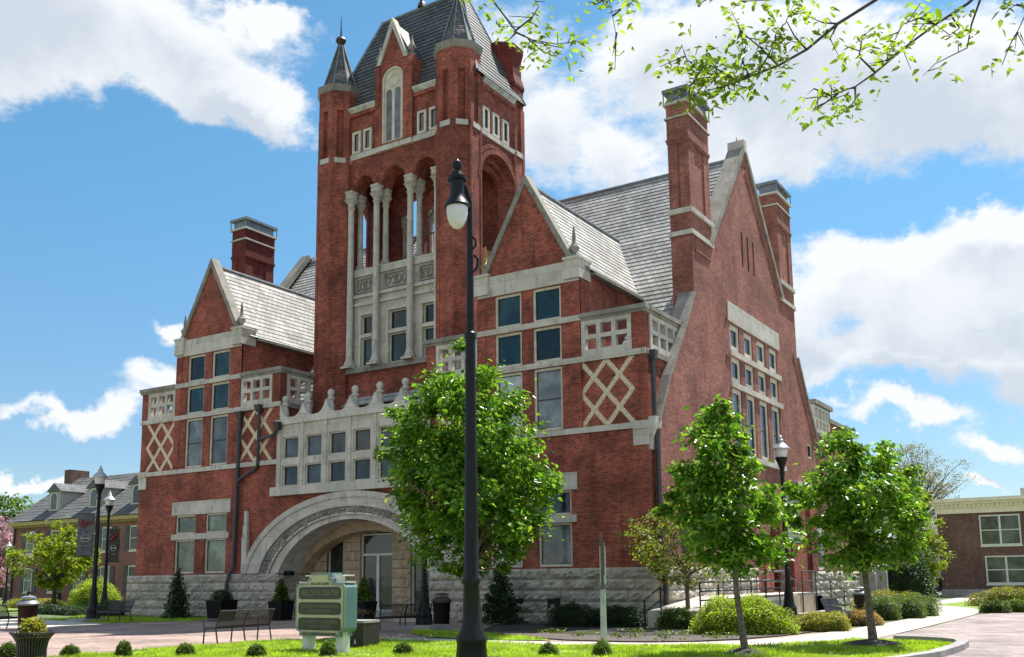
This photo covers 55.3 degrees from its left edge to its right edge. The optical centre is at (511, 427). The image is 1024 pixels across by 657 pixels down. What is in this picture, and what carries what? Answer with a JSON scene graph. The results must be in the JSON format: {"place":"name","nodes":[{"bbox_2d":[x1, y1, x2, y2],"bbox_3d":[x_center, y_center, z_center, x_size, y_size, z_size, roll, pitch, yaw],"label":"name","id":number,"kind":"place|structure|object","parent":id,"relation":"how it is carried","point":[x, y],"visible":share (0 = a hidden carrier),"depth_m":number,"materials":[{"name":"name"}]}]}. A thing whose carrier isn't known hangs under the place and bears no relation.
{"place":"outdoors","nodes":[
{"label":"outdoors","id":0,"kind":"place"},
{"bbox_2d":[0,601,17,612],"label":"lawn","id":1,"kind":"structure","parent":0,"point":[12,609],"depth_m":67.15,"materials":[{"name":"plant"}]},
{"bbox_2d":[0,515,13,589],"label":"blossom tree","id":2,"kind":"object","parent":1,"relation":"on","point":[6,535],"visible":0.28,"depth_m":93.13,"materials":[{"name":"pink plant"}]},
{"bbox_2d":[2,515,100,603],"bbox_3d":[-30.214,8.979,65.044,6.207,6.360,5.941,-6,-10,32],"label":"maple tree","id":3,"kind":"object","parent":1,"relation":"on","point":[65,546],"visible":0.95,"depth_m":64.52,"materials":[{"name":"green plant"}]},
{"bbox_2d":[66,576,122,605],"bbox_3d":[-26.714,10.607,62.605,3.495,2.316,3.113,-6,-10,32],"label":"spirea bush","id":4,"kind":"object","parent":1,"relation":"on","point":[81,596],"visible":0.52,"depth_m":62.06,"materials":[{"name":"green plant"}]},
{"bbox_2d":[99,491,120,607],"bbox_3d":[-23.732,7.262,57.663,1.224,7.150,0.680,-6,-10,32],"label":"lamp post","id":5,"kind":"object","parent":1,"relation":"on","point":[112,547],"visible":0.89,"depth_m":57.73,"materials":[{"name":"black metal"}]},
{"bbox_2d":[0,619,99,626],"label":"path","id":6,"kind":"structure","parent":0,"point":[14,623],"depth_m":42.31,"materials":[{"name":"concrete"}]},
{"bbox_2d":[43,617,206,622],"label":"lawn","id":7,"kind":"structure","parent":0,"point":[140,621],"depth_m":43.98,"materials":[{"name":"plant"}]},
{"bbox_2d":[66,618,104,621],"bbox_3d":[-19.511,8.787,44.711,1.300,0.130,1.100,-6,-10,32],"label":"lamp pad","id":8,"kind":"object","parent":7,"relation":"on","point":[77,620],"visible":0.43,"depth_m":44.30,"materials":[{"name":"grey concrete"}]},
{"bbox_2d":[74,466,107,618],"bbox_3d":[-19.514,5.288,45.248,1.223,7.150,0.674,0,-9,-5],"label":"lamp post","id":9,"kind":"object","parent":8,"relation":"on","point":[86,544],"visible":0.97,"depth_m":45.13,"materials":[{"name":"black metal"}]},
{"bbox_2d":[96,600,134,621],"bbox_3d":[-17.668,8.162,43.533,2.006,0.916,0.724,-8,-11,39],"label":"park bench","id":10,"kind":"object","parent":7,"relation":"on","point":[122,604],"visible":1,"depth_m":43.60,"materials":[{"name":"metal"}]},
{"bbox_2d":[160,567,193,618],"bbox_3d":[-15.722,7.769,45.910,1.498,2.491,1.548,1,-9,-8],"label":"cone conifer","id":11,"kind":"object","parent":7,"relation":"on","point":[177,608],"visible":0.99,"depth_m":45.72,"materials":[{"name":"green plant"}]},
{"bbox_2d":[0,619,894,656],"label":"plaza","id":12,"kind":"structure","parent":0,"point":[105,637],"depth_m":31.80,"materials":[{"name":"brick"}]},
{"bbox_2d":[16,596,39,629],"bbox_3d":[-17.810,6.788,35.942,0.798,1.226,0.786,-6,-10,32],"label":"litter bin","id":13,"kind":"object","parent":12,"relation":"on","point":[26,610],"visible":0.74,"depth_m":35.72,"materials":[{"name":"red metal"}]},
{"bbox_2d":[205,600,238,620],"bbox_3d":[-12.928,8.110,43.510,1.007,0.900,1.007,-6,-10,32],"label":"square planter","id":14,"kind":"object","parent":12,"relation":"on","point":[214,608],"visible":0.63,"depth_m":43.20,"materials":[{"name":"black metal"}]},
{"bbox_2d":[202,608,274,643],"bbox_3d":[-7.658,5.563,27.490,0.724,0.916,2.007,-6,-10,32],"label":"park bench","id":15,"kind":"object","parent":12,"relation":"on","point":[232,626],"visible":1,"depth_m":27.35,"materials":[{"name":"metal"}]},
{"bbox_2d":[268,601,294,619],"bbox_3d":[-10.232,8.080,43.277,0.827,0.830,0.827,-6,-10,32],"label":"square planter","id":16,"kind":"object","parent":12,"relation":"on","point":[283,610],"visible":0.93,"depth_m":42.99,"materials":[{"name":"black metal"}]},
{"bbox_2d":[271,578,291,601],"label":"potted conifer","id":17,"kind":"object","parent":16,"relation":"in","point":[282,593],"visible":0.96,"depth_m":43.26,"materials":[{"name":"green plant"}]},
{"bbox_2d":[357,601,377,619],"bbox_3d":[-6.149,7.593,40.421,0.827,0.830,0.827,-6,-10,32],"label":"square planter","id":18,"kind":"object","parent":12,"relation":"on","point":[368,605],"visible":0.35,"depth_m":40.18,"materials":[{"name":"black metal"}]},
{"bbox_2d":[357,576,374,601],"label":"potted conifer","id":19,"kind":"object","parent":18,"relation":"in","point":[363,591],"visible":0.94,"depth_m":40.42,"materials":[{"name":"green plant"}]},
{"bbox_2d":[374,603,431,629],"bbox_3d":[-3.761,6.529,33.833,1.906,0.871,0.688,4,-10,-29],"label":"park bench","id":20,"kind":"object","parent":12,"relation":"on","point":[395,616],"visible":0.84,"depth_m":33.59,"materials":[{"name":"metal"}]},
{"bbox_2d":[393,624,449,629],"bbox_3d":[-3.138,6.913,33.908,1.600,0.170,1.200,-6,-10,32],"label":"lamp pad","id":21,"kind":"object","parent":12,"relation":"on","point":[414,626],"visible":0.71,"depth_m":33.49,"materials":[{"name":"grey concrete"}]},
{"bbox_2d":[415,430,432,624],"bbox_3d":[-3.080,3.429,34.412,0.680,7.150,0.680,-6,-10,32],"label":"lamp post","id":22,"kind":"object","parent":21,"relation":"on","point":[424,615],"visible":0.4,"depth_m":33.86,"materials":[{"name":"black metal"}]},
{"bbox_2d":[431,593,451,623],"bbox_3d":[-2.587,6.644,35.871,0.760,1.168,0.748,-6,-10,32],"label":"litter bin","id":23,"kind":"object","parent":12,"relation":"on","point":[441,613],"visible":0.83,"depth_m":35.64,"materials":[{"name":"black metal"}]},
{"bbox_2d":[412,631,544,639],"bbox_3d":[-1.569,6.287,29.642,2.225,0.001,7.588,4,-10,-25],"label":"lawn strip","id":24,"kind":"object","parent":12,"relation":"on","point":[486,634],"visible":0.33,"depth_m":28.38,"materials":[{"name":"plant"}]},
{"bbox_2d":[371,337,568,630],"bbox_3d":[-1.492,1.811,31.038,6.405,9.478,5.971,-6,-10,32],"label":"leafy tree","id":25,"kind":"object","parent":24,"relation":"on","point":[438,456],"visible":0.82,"depth_m":30.06,"materials":[{"name":"green plant"}]},
{"bbox_2d":[483,623,812,640],"bbox_3d":[3.215,6.483,31.260,12.100,0.001,9.500,-6,-10,32],"label":"mulch bed","id":26,"kind":"object","parent":12,"relation":"on","point":[517,627],"visible":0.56,"depth_m":31.64,"materials":[{"name":"brown soil"}]},
{"bbox_2d":[481,563,523,624],"bbox_3d":[-0.435,6.241,36.843,1.780,2.442,1.798,-6,-10,32],"label":"cone conifer","id":27,"kind":"object","parent":26,"relation":"on","point":[500,599],"visible":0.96,"depth_m":36.52,"materials":[{"name":"green plant"}]},
{"bbox_2d":[543,601,598,626],"bbox_3d":[2.096,6.554,34.355,1.955,0.950,1.224,-6,-10,32],"label":"yew hedge","id":28,"kind":"object","parent":26,"relation":"on","point":[572,614],"visible":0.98,"depth_m":34.05,"materials":[{"name":"green plant"}]},
{"bbox_2d":[589,604,643,627],"bbox_3d":[3.626,6.518,33.862,1.914,0.853,1.240,-6,-10,32],"label":"yew hedge","id":29,"kind":"object","parent":26,"relation":"on","point":[621,616],"visible":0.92,"depth_m":33.49,"materials":[{"name":"green plant"}]},
{"bbox_2d":[491,631,762,640],"bbox_3d":[2.576,6.038,28.382,8.950,0.001,3.700,-6,-10,32],"label":"dry mulch edge","id":30,"kind":"object","parent":26,"relation":"on","point":[584,636],"visible":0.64,"depth_m":27.45,"materials":[{"name":"brown soil"}]},
{"bbox_2d":[532,627,737,639],"bbox_3d":[3.131,6.038,28.661,4.106,0.231,6.416,5,-11,-34],"label":"groundcover","id":31,"kind":"object","parent":26,"relation":"on","point":[669,632],"visible":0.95,"depth_m":28.55,"materials":[{"name":"green plant"}]},
{"bbox_2d":[654,606,700,629],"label":"round shrub","id":32,"kind":"object","parent":26,"relation":"on","point":[677,618],"visible":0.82,"depth_m":31.81,"materials":[{"name":"green plant"}]},
{"bbox_2d":[611,486,748,608],"bbox_3d":[5.719,4.322,33.580,4.582,5.142,4.623,0,-9,-2],"label":"young tree","id":33,"kind":"object","parent":26,"relation":"on","point":[685,566],"visible":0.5,"depth_m":33.05,"materials":[{"name":"green plant"}]},
{"bbox_2d":[687,592,800,634],"bbox_3d":[6.901,5.553,29.181,3.390,1.260,2.310,-2,-9,7],"label":"spirea bush","id":34,"kind":"object","parent":26,"relation":"on","point":[716,617],"visible":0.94,"depth_m":28.61,"materials":[{"name":"green plant"}]},
{"bbox_2d":[699,580,792,609],"bbox_3d":[8.966,6.470,36.513,0.058,1.527,10.298,-6,-10,32],"label":"handrail","id":35,"kind":"object","parent":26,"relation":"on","point":[751,588],"visible":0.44,"depth_m":36.53,"materials":[{"name":"black metal"}]},
{"bbox_2d":[791,610,851,631],"bbox_3d":[9.502,5.965,30.174,1.980,0.692,1.312,0,-9,-2],"label":"golden hedge","id":36,"kind":"object","parent":12,"relation":"on","point":[822,621],"visible":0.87,"depth_m":29.82,"materials":[{"name":"yellow plant"}]},
{"bbox_2d":[411,627,546,639],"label":"grass","id":37,"kind":"structure","parent":0,"point":[431,632],"depth_m":29.43,"materials":[{"name":"green plant"}]},
{"bbox_2d":[0,592,988,633],"bbox_3d":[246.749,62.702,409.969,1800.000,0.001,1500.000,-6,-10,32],"label":"ground","id":38,"kind":"structure","parent":0,"point":[64,616],"depth_m":51.27,"materials":[{"name":"grey concrete"}]},
{"bbox_2d":[0,492,36,597],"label":"tree","id":39,"kind":"object","parent":38,"relation":"on","point":[16,503],"visible":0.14,"depth_m":134.22,"materials":[{"name":"pink plant"}]},
{"bbox_2d":[38,604,87,615],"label":"hedge","id":40,"kind":"object","parent":38,"relation":"on","point":[65,610],"visible":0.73,"depth_m":54.00,"materials":[{"name":"green plant"}]},
{"bbox_2d":[7,470,139,603],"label":"long brick house","id":41,"kind":"structure","parent":38,"relation":"on","point":[74,494],"depth_m":84.24,"materials":[{"name":"brown"}]},
{"bbox_2d":[125,0,859,624],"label":"courthouse","id":42,"kind":"structure","parent":38,"relation":"on","point":[623,324],"depth_m":45.76,"materials":[{"name":"red brick"}]},
{"bbox_2d":[175,540,194,573],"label":"window","id":43,"kind":"structure","parent":42,"relation":"in","point":[184,552],"depth_m":48.44,"materials":[{"name":"grey glass"}]},
{"bbox_2d":[176,515,195,534],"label":"window","id":44,"kind":"structure","parent":42,"relation":"in","point":[185,523],"depth_m":48.69,"materials":[{"name":"grey glass"}]},
{"bbox_2d":[185,418,202,467],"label":"window","id":45,"kind":"structure","parent":42,"relation":"in","point":[193,432],"depth_m":49.06,"materials":[{"name":"grey glass"}]},
{"bbox_2d":[187,385,203,414],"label":"window","id":46,"kind":"structure","parent":42,"relation":"in","point":[195,394],"depth_m":49.38,"materials":[{"name":"blue glass"}]},
{"bbox_2d":[188,354,204,381],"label":"window","id":47,"kind":"structure","parent":42,"relation":"in","point":[196,363],"depth_m":49.64,"materials":[{"name":"blue glass"}]},
{"bbox_2d":[205,538,225,572],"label":"window","id":48,"kind":"structure","parent":42,"relation":"in","point":[215,548],"depth_m":47.27,"materials":[{"name":"grey glass"}]},
{"bbox_2d":[206,512,226,532],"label":"window","id":49,"kind":"structure","parent":42,"relation":"in","point":[216,522],"depth_m":47.51,"materials":[{"name":"grey glass"}]},
{"bbox_2d":[209,414,227,465],"bbox_3d":[-14.346,0.598,48.024,1.300,2.480,0.110,-6,-10,32],"label":"window","id":50,"kind":"structure","parent":42,"relation":"in","point":[219,423],"depth_m":48.10,"materials":[{"name":"grey glass"}]},
{"bbox_2d":[211,381,228,410],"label":"window","id":51,"kind":"structure","parent":42,"relation":"in","point":[220,391],"depth_m":48.43,"materials":[{"name":"blue glass"}]},
{"bbox_2d":[213,349,229,377],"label":"window","id":52,"kind":"structure","parent":42,"relation":"in","point":[221,359],"depth_m":48.68,"materials":[{"name":"blue glass"}]},
{"bbox_2d":[283,465,297,486],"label":"window","id":53,"kind":"structure","parent":42,"relation":"in","point":[290,472],"depth_m":45.06,"materials":[{"name":"blue glass"}]},
{"bbox_2d":[284,436,297,458],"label":"window","id":54,"kind":"structure","parent":42,"relation":"in","point":[290,443],"depth_m":45.26,"materials":[{"name":"blue glass"}]},
{"bbox_2d":[306,462,320,484],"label":"window","id":55,"kind":"structure","parent":42,"relation":"in","point":[313,470],"depth_m":44.29,"materials":[{"name":"blue glass"}]},
{"bbox_2d":[306,433,321,456],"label":"window","id":56,"kind":"structure","parent":42,"relation":"in","point":[313,448],"depth_m":44.49,"materials":[{"name":"glass"}]},
{"bbox_2d":[329,542,342,574],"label":"porch window","id":57,"kind":"structure","parent":42,"relation":"in","point":[336,553],"depth_m":45.87,"materials":[{"name":"black glass"}]},
{"bbox_2d":[329,460,344,482],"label":"window","id":58,"kind":"structure","parent":42,"relation":"in","point":[337,468],"depth_m":43.53,"materials":[{"name":"blue glass"}]},
{"bbox_2d":[330,430,345,453],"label":"window","id":59,"kind":"structure","parent":42,"relation":"in","point":[337,439],"depth_m":43.73,"materials":[{"name":"grey glass"}]},
{"bbox_2d":[354,457,369,480],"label":"window","id":60,"kind":"structure","parent":42,"relation":"in","point":[361,466],"depth_m":42.76,"materials":[{"name":"glass"}]},
{"bbox_2d":[354,428,369,451],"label":"window","id":61,"kind":"structure","parent":42,"relation":"in","point":[361,437],"depth_m":42.98,"materials":[{"name":"grey glass"}]},
{"bbox_2d":[362,533,391,612],"bbox_3d":[-6.077,6.579,44.393,1.900,3.550,0.164,-6,-10,32],"label":"entrance door","id":62,"kind":"structure","parent":42,"relation":"in","point":[376,548],"depth_m":44.41,"materials":[{"name":"white paint"}]},
{"bbox_2d":[390,331,405,361],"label":"window","id":63,"kind":"structure","parent":42,"relation":"in","point":[397,341],"depth_m":46.66,"materials":[{"name":"glass"}]},
{"bbox_2d":[390,308,405,328],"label":"window","id":64,"kind":"structure","parent":42,"relation":"in","point":[397,318],"depth_m":46.86,"materials":[{"name":"glass"}]},
{"bbox_2d":[412,548,429,612],"bbox_3d":[-3.935,6.416,43.065,1.050,3.680,0.120,-6,-10,32],"label":"porch window","id":65,"kind":"structure","parent":42,"relation":"in","point":[416,572],"depth_m":43.15,"materials":[{"name":"grey glass"}]},
{"bbox_2d":[496,331,521,368],"bbox_3d":[-0.082,-3.112,39.391,1.280,1.400,0.110,-6,-10,32],"label":"window","id":66,"kind":"structure","parent":42,"relation":"in","point":[508,346],"depth_m":39.42,"materials":[{"name":"blue glass"}]},
{"bbox_2d":[496,293,521,328],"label":"window","id":67,"kind":"structure","parent":42,"relation":"in","point":[508,307],"depth_m":39.68,"materials":[{"name":"blue glass"}]},
{"bbox_2d":[496,372,522,433],"bbox_3d":[-0.059,-0.948,39.055,1.280,2.480,0.110,-6,-10,32],"label":"window","id":68,"kind":"structure","parent":42,"relation":"in","point":[516,380],"depth_m":39.09,"materials":[{"name":"grey glass"}]},
{"bbox_2d":[533,285,560,321],"bbox_3d":[1.427,-4.888,38.683,1.300,1.360,0.110,-6,-10,32],"label":"window","id":69,"kind":"structure","parent":42,"relation":"in","point":[546,301],"depth_m":38.72,"materials":[{"name":"blue glass"}]},
{"bbox_2d":[534,325,561,362],"bbox_3d":[1.444,-3.277,38.432,1.300,1.400,0.110,-6,-10,32],"label":"window","id":70,"kind":"structure","parent":42,"relation":"in","point":[547,340],"depth_m":38.47,"materials":[{"name":"blue glass"}]},
{"bbox_2d":[534,366,562,431],"bbox_3d":[1.468,-1.114,38.096,1.300,2.480,0.110,-6,-10,32],"label":"window","id":71,"kind":"structure","parent":42,"relation":"in","point":[548,384],"depth_m":38.13,"materials":[{"name":"grey glass"}]},
{"bbox_2d":[539,490,571,515],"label":"window","id":72,"kind":"structure","parent":42,"relation":"in","point":[565,507],"depth_m":37.27,"materials":[{"name":"grey glass"}]},
{"bbox_2d":[539,522,572,566],"bbox_3d":[1.702,4.445,37.181,1.490,1.650,0.110,-6,-10,32],"label":"window","id":73,"kind":"structure","parent":42,"relation":"in","point":[555,553],"depth_m":37.19,"materials":[{"name":"grey glass"}]},
{"bbox_2d":[746,394,756,456],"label":"window","id":74,"kind":"structure","parent":42,"relation":"in","point":[750,400],"depth_m":45.11,"materials":[{"name":"glass"}]},
{"bbox_2d":[760,401,768,460],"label":"window","id":75,"kind":"structure","parent":42,"relation":"in","point":[763,406],"depth_m":46.61,"materials":[{"name":"glass"}]},
{"bbox_2d":[648,592,845,627],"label":"entrance ramp","id":76,"kind":"structure","parent":38,"relation":"on","point":[809,603],"depth_m":39.42,"materials":[{"name":"concrete"}]},
{"bbox_2d":[801,571,849,612],"bbox_3d":[14.678,7.605,45.453,0.058,1.907,8.034,-6,-10,32],"label":"handrail","id":77,"kind":"object","parent":76,"relation":"on","point":[830,589],"visible":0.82,"depth_m":43.97,"materials":[{"name":"metal"}]},
{"bbox_2d":[772,435,801,619],"bbox_3d":[10.737,3.842,38.031,0.676,7.150,1.206,-8,-11,38],"label":"lamp post","id":78,"kind":"object","parent":38,"relation":"on","point":[780,448],"visible":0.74,"depth_m":37.93,"materials":[{"name":"black metal"}]},
{"bbox_2d":[820,597,855,623],"bbox_3d":[11.148,6.265,33.317,0.724,0.916,2.007,-6,-10,32],"label":"park bench","id":79,"kind":"object","parent":38,"relation":"on","point":[830,604],"visible":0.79,"depth_m":33.33,"materials":[{"name":"metal"}]},
{"bbox_2d":[843,608,884,625],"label":"rusty shrub","id":80,"kind":"object","parent":38,"relation":"on","point":[857,617],"visible":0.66,"depth_m":32.97,"materials":[{"name":"orange plant"}]},
{"bbox_2d":[861,596,902,619],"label":"clipped hedge","id":81,"kind":"object","parent":38,"relation":"on","point":[887,609],"visible":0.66,"depth_m":37.21,"materials":[{"name":"green plant"}]},
{"bbox_2d":[891,595,928,618],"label":"clipped hedge","id":82,"kind":"object","parent":38,"relation":"on","point":[911,608],"visible":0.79,"depth_m":38.27,"materials":[{"name":"green plant"}]},
{"bbox_2d":[884,552,938,601],"bbox_3d":[24.230,9.143,60.686,3.999,3.638,3.771,-6,-10,32],"label":"evergreen bush","id":83,"kind":"object","parent":38,"relation":"on","point":[913,579],"visible":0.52,"depth_m":59.66,"materials":[{"name":"green plant"}]},
{"bbox_2d":[891,592,942,615],"bbox_3d":[16.830,7.360,40.755,1.985,1.047,2.000,-6,-10,32],"label":"clipped hedge","id":84,"kind":"object","parent":38,"relation":"on","point":[930,607],"visible":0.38,"depth_m":40.33,"materials":[{"name":"green plant"}]},
{"bbox_2d":[888,486,956,588],"bbox_3d":[27.065,7.649,65.071,4.040,7.776,4.455,-1,-9,4],"label":"slender tree","id":85,"kind":"object","parent":38,"relation":"on","point":[933,542],"visible":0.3,"depth_m":64.21,"materials":[{"name":"green plant"}]},
{"bbox_2d":[867,441,982,570],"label":"bare tree","id":86,"kind":"object","parent":38,"relation":"on","point":[941,491],"visible":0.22,"depth_m":100.95,"materials":[{"name":"grey plant"}]},
{"bbox_2d":[977,598,1012,612],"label":"tufted plant","id":87,"kind":"object","parent":38,"relation":"on","point":[996,605],"visible":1,"depth_m":42.71,"materials":[{"name":"green plant"}]},
{"bbox_2d":[39,636,951,656],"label":"lawn","id":88,"kind":"structure","parent":0,"point":[563,651],"depth_m":22.61,"materials":[{"name":"plant"}]},
{"bbox_2d":[9,631,56,656],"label":"slatted urn","id":89,"kind":"object","parent":88,"relation":"on","point":[34,644],"visible":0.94,"depth_m":21.58,"materials":[{"name":"metal"}]},
{"bbox_2d":[16,616,47,634],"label":"juniper","id":90,"kind":"object","parent":89,"relation":"in","point":[31,624],"visible":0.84,"depth_m":21.77,"materials":[{"name":"yellow plant"}]},
{"bbox_2d":[295,573,356,652],"bbox_3d":[-4.414,4.409,23.328,1.600,1.880,0.547,-6,-11,33],"label":"town sign","id":91,"kind":"object","parent":88,"relation":"on","point":[326,604],"visible":1,"depth_m":23.05,"materials":[{"name":"green metal"}]},
{"bbox_2d":[350,619,379,647],"bbox_3d":[-3.844,5.204,24.709,0.691,0.680,0.746,-5,-10,26],"label":"utility box","id":92,"kind":"object","parent":88,"relation":"on","point":[365,633],"visible":0.75,"depth_m":24.41,"materials":[{"name":"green metal"}]},
{"bbox_2d":[444,156,486,656],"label":"lamp post","id":93,"kind":"object","parent":88,"relation":"on","point":[471,639],"visible":1,"depth_m":19.87,"materials":[{"name":"black metal"}]},
{"bbox_2d":[487,639,901,656],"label":"mulch bed","id":94,"kind":"object","parent":88,"relation":"on","point":[875,642],"visible":0.54,"depth_m":23.07,"materials":[{"name":"brown soil"}]},
{"bbox_2d":[652,394,811,648],"bbox_3d":[4.923,2.124,21.671,3.157,5.848,3.528,-6,-10,32],"label":"leafy tree","id":95,"kind":"object","parent":94,"relation":"on","point":[720,516],"visible":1,"depth_m":21.29,"materials":[{"name":"green plant"}]},
{"bbox_2d":[768,423,935,638],"bbox_3d":[8.384,2.615,24.187,4.164,5.575,4.124,-6,-10,32],"label":"leafy tree","id":96,"kind":"object","parent":94,"relation":"on","point":[867,504],"visible":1,"depth_m":23.47,"materials":[{"name":"green plant"}]},
{"bbox_2d":[0,0,1023,565],"label":"sky","id":97,"kind":"structure","parent":0,"point":[133,133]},
{"bbox_2d":[379,597,981,644],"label":"sidewalk","id":98,"kind":"structure","parent":0,"point":[945,612],"depth_m":28.47,"materials":[{"name":"concrete"}]},
{"bbox_2d":[599,532,606,640],"bbox_3d":[2.397,4.198,25.833,0.167,2.881,0.167,1,-9,-12],"label":"post","id":99,"kind":"object","parent":98,"relation":"on","point":[603,620],"visible":0.94,"depth_m":25.77,"materials":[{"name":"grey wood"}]},
{"bbox_2d":[836,607,977,639],"bbox_3d":[17.226,7.574,39.191,1.580,0.001,33.019,-6,-10,30],"label":"sidewalk border","id":100,"kind":"object","parent":98,"relation":"on","point":[966,611],"visible":0.82,"depth_m":33.85,"materials":[{"name":"grey concrete"}]},
{"bbox_2d":[459,0,1023,134],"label":"overhanging tree","id":101,"kind":"object","parent":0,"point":[706,68],"visible":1,"depth_m":8.31,"materials":[{"name":"green plant"}]},
{"bbox_2d":[882,612,1023,656],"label":"brick street","id":102,"kind":"structure","parent":0,"point":[994,635],"depth_m":28.08,"materials":[{"name":"pink brick"}]},
{"bbox_2d":[888,635,968,656],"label":"kerb","id":103,"kind":"structure","parent":102,"relation":"on","point":[957,645],"depth_m":21.42,"materials":[{"name":"grey concrete"}]},
{"bbox_2d":[943,601,979,609],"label":"verge","id":104,"kind":"structure","parent":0,"point":[959,604],"depth_m":53.59,"materials":[{"name":"plant"}]},
{"bbox_2d":[964,585,1023,605],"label":"golden hedge","id":105,"kind":"object","parent":104,"relation":"on","point":[1003,593],"visible":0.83,"depth_m":51.83,"materials":[{"name":"green plant"}]},
{"bbox_2d":[928,488,1023,596],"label":"brown brick building","id":106,"kind":"structure","parent":0,"point":[984,536],"depth_m":74.70,"materials":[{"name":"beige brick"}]},
{"bbox_2d":[979,514,1022,546],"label":"window","id":107,"kind":"structure","parent":106,"relation":"in","point":[1002,530],"depth_m":74.15,"materials":[{"name":"grey glass"}]},
{"bbox_2d":[985,555,1023,585],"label":"window","id":108,"kind":"structure","parent":106,"relation":"in","point":[1000,570],"depth_m":73.65,"materials":[{"name":"white glass"}]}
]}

